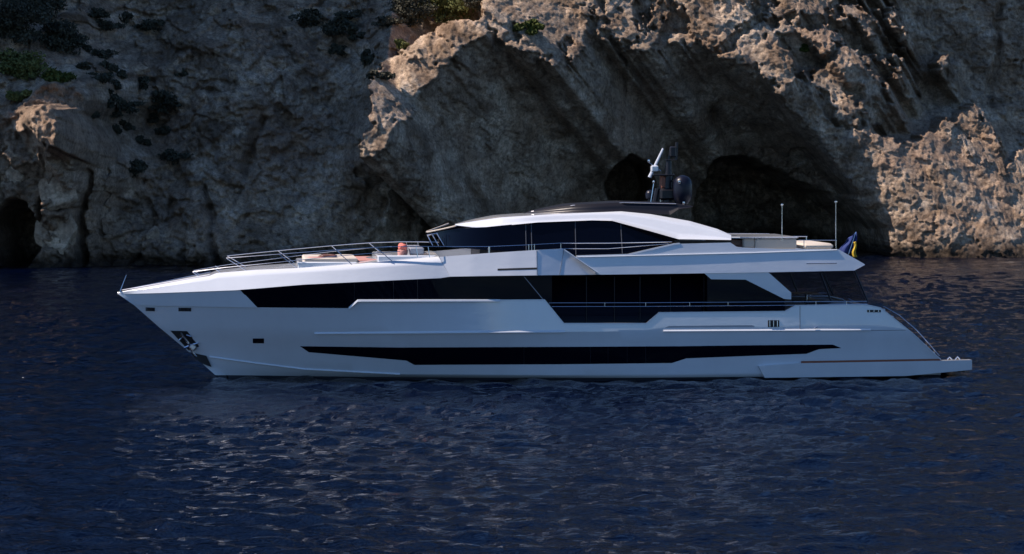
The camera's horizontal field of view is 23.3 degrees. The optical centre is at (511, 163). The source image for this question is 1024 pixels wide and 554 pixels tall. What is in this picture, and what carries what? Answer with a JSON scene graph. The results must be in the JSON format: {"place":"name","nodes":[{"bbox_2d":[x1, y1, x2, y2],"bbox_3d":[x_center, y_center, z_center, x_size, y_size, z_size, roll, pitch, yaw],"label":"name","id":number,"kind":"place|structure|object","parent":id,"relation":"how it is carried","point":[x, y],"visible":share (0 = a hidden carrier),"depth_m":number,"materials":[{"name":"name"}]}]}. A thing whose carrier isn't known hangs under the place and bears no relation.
{"place":"outdoors","nodes":[
{"label":"outdoors","id":0,"kind":"place"},
{"bbox_2d":[0,0,1023,267],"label":"cliff","id":1,"kind":"structure","parent":0,"point":[892,128],"depth_m":255.66,"materials":[{"name":"stone"}]},
{"bbox_2d":[1,165,24,182],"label":"boulder","id":2,"kind":"object","parent":1,"relation":"on","point":[12,174],"visible":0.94,"depth_m":230.43,"materials":[{"name":"stone"}]},
{"bbox_2d":[5,89,32,101],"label":"shrub","id":3,"kind":"object","parent":1,"relation":"on","point":[16,95],"visible":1,"depth_m":230.73,"materials":[{"name":"green plant"}]},
{"bbox_2d":[0,47,48,80],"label":"shrub","id":4,"kind":"object","parent":1,"relation":"on","point":[21,66],"visible":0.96,"depth_m":235.19,"materials":[{"name":"green plant"}]},
{"bbox_2d":[0,0,56,44],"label":"pine tree","id":5,"kind":"object","parent":1,"relation":"on","point":[11,15],"visible":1,"depth_m":239.53,"materials":[{"name":"green plant"}]},
{"bbox_2d":[22,0,67,16],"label":"pine tree","id":6,"kind":"object","parent":1,"relation":"on","point":[57,4],"visible":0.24,"depth_m":246.95,"materials":[{"name":"green plant"}]},
{"bbox_2d":[34,213,77,254],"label":"boulder","id":7,"kind":"object","parent":1,"relation":"on","point":[66,233],"visible":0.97,"depth_m":232.04,"materials":[{"name":"stone"}]},
{"bbox_2d":[38,170,78,210],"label":"boulder","id":8,"kind":"object","parent":1,"relation":"on","point":[55,193],"visible":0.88,"depth_m":230.06,"materials":[{"name":"stone"}]},
{"bbox_2d":[41,65,76,82],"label":"shrub","id":9,"kind":"object","parent":1,"relation":"on","point":[50,74],"visible":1,"depth_m":231.73,"materials":[{"name":"green plant"}]},
{"bbox_2d":[32,18,89,54],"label":"shrub","id":10,"kind":"object","parent":1,"relation":"on","point":[64,37],"visible":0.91,"depth_m":243.37,"materials":[{"name":"green plant"}]},
{"bbox_2d":[75,61,90,69],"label":"shrub","id":11,"kind":"object","parent":1,"relation":"on","point":[84,65],"visible":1,"depth_m":239.47,"materials":[{"name":"green plant"}]},
{"bbox_2d":[82,44,91,52],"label":"shrub","id":12,"kind":"object","parent":1,"relation":"on","point":[88,49],"visible":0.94,"depth_m":247.36,"materials":[{"name":"green plant"}]},
{"bbox_2d":[91,111,99,118],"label":"shrub","id":13,"kind":"object","parent":1,"relation":"on","point":[96,114],"visible":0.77,"depth_m":235.93,"materials":[{"name":"green plant"}]},
{"bbox_2d":[88,7,109,18],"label":"shrub","id":14,"kind":"object","parent":1,"relation":"on","point":[97,13],"visible":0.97,"depth_m":254.49,"materials":[{"name":"green plant"}]},
{"bbox_2d":[86,72,115,83],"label":"shrub","id":15,"kind":"object","parent":1,"relation":"on","point":[104,77],"visible":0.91,"depth_m":238.67,"materials":[{"name":"green plant"}]},
{"bbox_2d":[91,48,119,59],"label":"shrub","id":16,"kind":"object","parent":1,"relation":"on","point":[102,53],"visible":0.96,"depth_m":247.72,"materials":[{"name":"green plant"}]},
{"bbox_2d":[99,59,119,73],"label":"shrub","id":17,"kind":"object","parent":1,"relation":"on","point":[110,67],"visible":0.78,"depth_m":244.21,"materials":[{"name":"green plant"}]},
{"bbox_2d":[95,18,127,30],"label":"shrub","id":18,"kind":"object","parent":1,"relation":"on","point":[107,25],"visible":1,"depth_m":254.52,"materials":[{"name":"green plant"}]},
{"bbox_2d":[107,88,124,107],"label":"shrub","id":19,"kind":"object","parent":1,"relation":"on","point":[114,98],"visible":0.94,"depth_m":240.32,"materials":[{"name":"green plant"}]},
{"bbox_2d":[112,124,122,134],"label":"shrub","id":20,"kind":"object","parent":1,"relation":"on","point":[116,129],"visible":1,"depth_m":243.20,"materials":[{"name":"green plant"}]},
{"bbox_2d":[113,79,121,90],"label":"shrub","id":21,"kind":"object","parent":1,"relation":"on","point":[117,84],"visible":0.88,"depth_m":242.64,"materials":[{"name":"green plant"}]},
{"bbox_2d":[115,69,127,78],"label":"shrub","id":22,"kind":"object","parent":1,"relation":"on","point":[121,73],"visible":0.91,"depth_m":245.48,"materials":[{"name":"green plant"}]},
{"bbox_2d":[110,100,138,117],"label":"shrub","id":23,"kind":"object","parent":1,"relation":"on","point":[126,106],"visible":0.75,"depth_m":243.57,"materials":[{"name":"green plant"}]},
{"bbox_2d":[119,11,133,23],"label":"shrub","id":24,"kind":"object","parent":1,"relation":"on","point":[127,16],"visible":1,"depth_m":259.38,"materials":[{"name":"green plant"}]},
{"bbox_2d":[118,119,135,130],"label":"shrub","id":25,"kind":"object","parent":1,"relation":"on","point":[128,126],"visible":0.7,"depth_m":246.74,"materials":[{"name":"green plant"}]},
{"bbox_2d":[123,101,145,109],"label":"shrub","id":26,"kind":"object","parent":1,"relation":"on","point":[137,103],"visible":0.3,"depth_m":246.11,"materials":[{"name":"green plant"}]},
{"bbox_2d":[128,159,147,177],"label":"shrub","id":27,"kind":"object","parent":1,"relation":"on","point":[140,166],"visible":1,"depth_m":241.57,"materials":[{"name":"green plant"}]},
{"bbox_2d":[132,65,150,74],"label":"boulder","id":28,"kind":"object","parent":1,"relation":"on","point":[140,69],"visible":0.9,"depth_m":249.97,"materials":[{"name":"stone"}]},
{"bbox_2d":[138,94,144,100],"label":"boulder","id":29,"kind":"object","parent":1,"relation":"on","point":[141,97],"visible":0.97,"depth_m":249.51,"materials":[{"name":"stone"}]},
{"bbox_2d":[138,76,149,90],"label":"shrub","id":30,"kind":"object","parent":1,"relation":"on","point":[143,82],"visible":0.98,"depth_m":249.85,"materials":[{"name":"green plant"}]},
{"bbox_2d":[135,135,152,145],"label":"shrub","id":31,"kind":"object","parent":1,"relation":"on","point":[139,139],"visible":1,"depth_m":247.80,"materials":[{"name":"green plant"}]},
{"bbox_2d":[132,19,164,31],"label":"shrub","id":32,"kind":"object","parent":1,"relation":"on","point":[146,24],"visible":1,"depth_m":259.32,"materials":[{"name":"green plant"}]},
{"bbox_2d":[145,226,159,239],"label":"boulder","id":33,"kind":"object","parent":1,"relation":"on","point":[153,233],"visible":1,"depth_m":238.93,"materials":[{"name":"stone"}]},
{"bbox_2d":[153,125,170,134],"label":"shrub","id":34,"kind":"object","parent":1,"relation":"on","point":[164,130],"visible":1,"depth_m":250.71,"materials":[{"name":"green plant"}]},
{"bbox_2d":[151,89,176,106],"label":"shrub","id":35,"kind":"object","parent":1,"relation":"on","point":[161,94],"visible":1,"depth_m":250.68,"materials":[{"name":"green plant"}]},
{"bbox_2d":[147,97,183,113],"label":"shrub","id":36,"kind":"object","parent":1,"relation":"on","point":[161,107],"visible":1,"depth_m":251.34,"materials":[{"name":"green plant"}]},
{"bbox_2d":[166,63,173,71],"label":"boulder","id":37,"kind":"object","parent":1,"relation":"on","point":[170,67],"visible":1,"depth_m":252.19,"materials":[{"name":"stone"}]},
{"bbox_2d":[157,148,193,164],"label":"shrub","id":38,"kind":"object","parent":1,"relation":"on","point":[172,155],"visible":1,"depth_m":246.01,"materials":[{"name":"green plant"}]},
{"bbox_2d":[174,68,187,76],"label":"shrub","id":39,"kind":"object","parent":1,"relation":"on","point":[183,73],"visible":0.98,"depth_m":252.46,"materials":[{"name":"green plant"}]},
{"bbox_2d":[198,235,205,239],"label":"boulder","id":40,"kind":"object","parent":1,"relation":"on","point":[201,237],"visible":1,"depth_m":236.47,"materials":[{"name":"stone"}]},
{"bbox_2d":[205,3,222,15],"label":"boulder","id":41,"kind":"object","parent":1,"relation":"on","point":[214,9],"visible":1,"depth_m":259.27,"materials":[{"name":"stone"}]},
{"bbox_2d":[213,48,219,53],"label":"boulder","id":42,"kind":"object","parent":1,"relation":"on","point":[216,50],"visible":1,"depth_m":252.38,"materials":[{"name":"stone"}]},
{"bbox_2d":[229,72,236,77],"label":"boulder","id":43,"kind":"object","parent":1,"relation":"on","point":[232,74],"visible":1,"depth_m":249.70,"materials":[{"name":"stone"}]},
{"bbox_2d":[264,190,272,195],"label":"boulder","id":44,"kind":"object","parent":1,"relation":"on","point":[267,192],"visible":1,"depth_m":244.35,"materials":[{"name":"stone"}]},
{"bbox_2d":[283,26,291,32],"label":"boulder","id":45,"kind":"object","parent":1,"relation":"on","point":[286,28],"visible":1,"depth_m":257.06,"materials":[{"name":"stone"}]},
{"bbox_2d":[300,51,308,56],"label":"boulder","id":46,"kind":"object","parent":1,"relation":"on","point":[304,53],"visible":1,"depth_m":254.11,"materials":[{"name":"stone"}]},
{"bbox_2d":[288,8,324,27],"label":"shrub","id":47,"kind":"object","parent":1,"relation":"on","point":[308,16],"visible":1,"depth_m":258.61,"materials":[{"name":"green plant"}]},
{"bbox_2d":[317,44,324,49],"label":"boulder","id":48,"kind":"object","parent":1,"relation":"on","point":[320,47],"visible":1,"depth_m":256.23,"materials":[{"name":"stone"}]},
{"bbox_2d":[328,43,347,54],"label":"shrub","id":49,"kind":"object","parent":1,"relation":"on","point":[339,49],"visible":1,"depth_m":255.96,"materials":[{"name":"green plant"}]},
{"bbox_2d":[320,15,360,35],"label":"shrub","id":50,"kind":"object","parent":1,"relation":"on","point":[337,26],"visible":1,"depth_m":255.88,"materials":[{"name":"green plant"}]},
{"bbox_2d":[333,9,361,19],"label":"shrub","id":51,"kind":"object","parent":1,"relation":"on","point":[347,15],"visible":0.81,"depth_m":258.89,"materials":[{"name":"green plant"}]},
{"bbox_2d":[347,31,365,40],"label":"shrub","id":52,"kind":"object","parent":1,"relation":"on","point":[353,36],"visible":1,"depth_m":256.02,"materials":[{"name":"green plant"}]},
{"bbox_2d":[360,48,377,64],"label":"shrub","id":53,"kind":"object","parent":1,"relation":"on","point":[366,58],"visible":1,"depth_m":249.85,"materials":[{"name":"green plant"}]},
{"bbox_2d":[366,69,395,79],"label":"shrub","id":54,"kind":"object","parent":1,"relation":"on","point":[377,74],"visible":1,"depth_m":239.40,"materials":[{"name":"green plant"}]},
{"bbox_2d":[371,15,407,26],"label":"shrub","id":55,"kind":"object","parent":1,"relation":"on","point":[388,21],"visible":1,"depth_m":253.65,"materials":[{"name":"green plant"}]},
{"bbox_2d":[394,38,409,50],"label":"shrub","id":56,"kind":"object","parent":1,"relation":"on","point":[401,44],"visible":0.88,"depth_m":246.90,"materials":[{"name":"green plant"}]},
{"bbox_2d":[382,0,438,26],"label":"shrub","id":57,"kind":"object","parent":1,"relation":"on","point":[410,11],"visible":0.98,"depth_m":257.44,"materials":[{"name":"green plant"}]},
{"bbox_2d":[417,0,473,23],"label":"shrub","id":58,"kind":"object","parent":1,"relation":"on","point":[452,8],"visible":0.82,"depth_m":259.82,"materials":[{"name":"green plant"}]},
{"bbox_2d":[463,0,481,16],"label":"shrub","id":59,"kind":"object","parent":1,"relation":"on","point":[476,5],"visible":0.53,"depth_m":251.89,"materials":[{"name":"green plant"}]},
{"bbox_2d":[512,18,544,35],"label":"shrub","id":60,"kind":"object","parent":1,"relation":"on","point":[532,26],"visible":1,"depth_m":247.22,"materials":[{"name":"green plant"}]},
{"bbox_2d":[799,43,809,51],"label":"shrub","id":61,"kind":"object","parent":1,"relation":"on","point":[803,48],"visible":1,"depth_m":263.63,"materials":[{"name":"green plant"}]},
{"bbox_2d":[0,246,1023,553],"bbox_3d":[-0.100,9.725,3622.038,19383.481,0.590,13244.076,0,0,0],"label":"sea","id":62,"kind":"structure","parent":0,"point":[126,426],"depth_m":84.44,"materials":[{"name":"blue liquid"}]},
{"bbox_2d":[118,142,971,381],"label":"motor yacht","id":63,"kind":"object","parent":62,"relation":"on","point":[608,291],"visible":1,"depth_m":111.01,"materials":[{"name":"white metal"}]},
{"bbox_2d":[319,254,336,257],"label":"towel","id":64,"kind":"object","parent":63,"relation":"on","point":[326,255],"visible":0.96,"depth_m":110.88,"materials":[{"name":"brown fabric"}]},
{"bbox_2d":[241,276,551,307],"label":"side window","id":65,"kind":"structure","parent":63,"relation":"in","point":[332,295],"depth_m":109.83,"materials":[{"name":"black glass"}]},
{"bbox_2d":[397,249,407,254],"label":"cushion","id":66,"kind":"object","parent":63,"relation":"on","point":[402,252],"visible":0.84,"depth_m":111.17,"materials":[{"name":"white fabric"}]},
{"bbox_2d":[398,243,406,250],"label":"cushion","id":67,"kind":"object","parent":66,"relation":"on","point":[403,244],"visible":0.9,"depth_m":111.22,"materials":[{"name":"orange fabric"}]},
{"bbox_2d":[300,345,839,364],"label":"hull window","id":68,"kind":"structure","parent":63,"relation":"in","point":[636,354],"depth_m":110.61,"materials":[{"name":"black glass"}]},
{"bbox_2d":[839,232,856,256],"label":"stern flag","id":69,"kind":"object","parent":63,"relation":"attached to","point":[849,246],"visible":0.97,"depth_m":115.37,"materials":[{"name":"blue fabric"}]}
]}

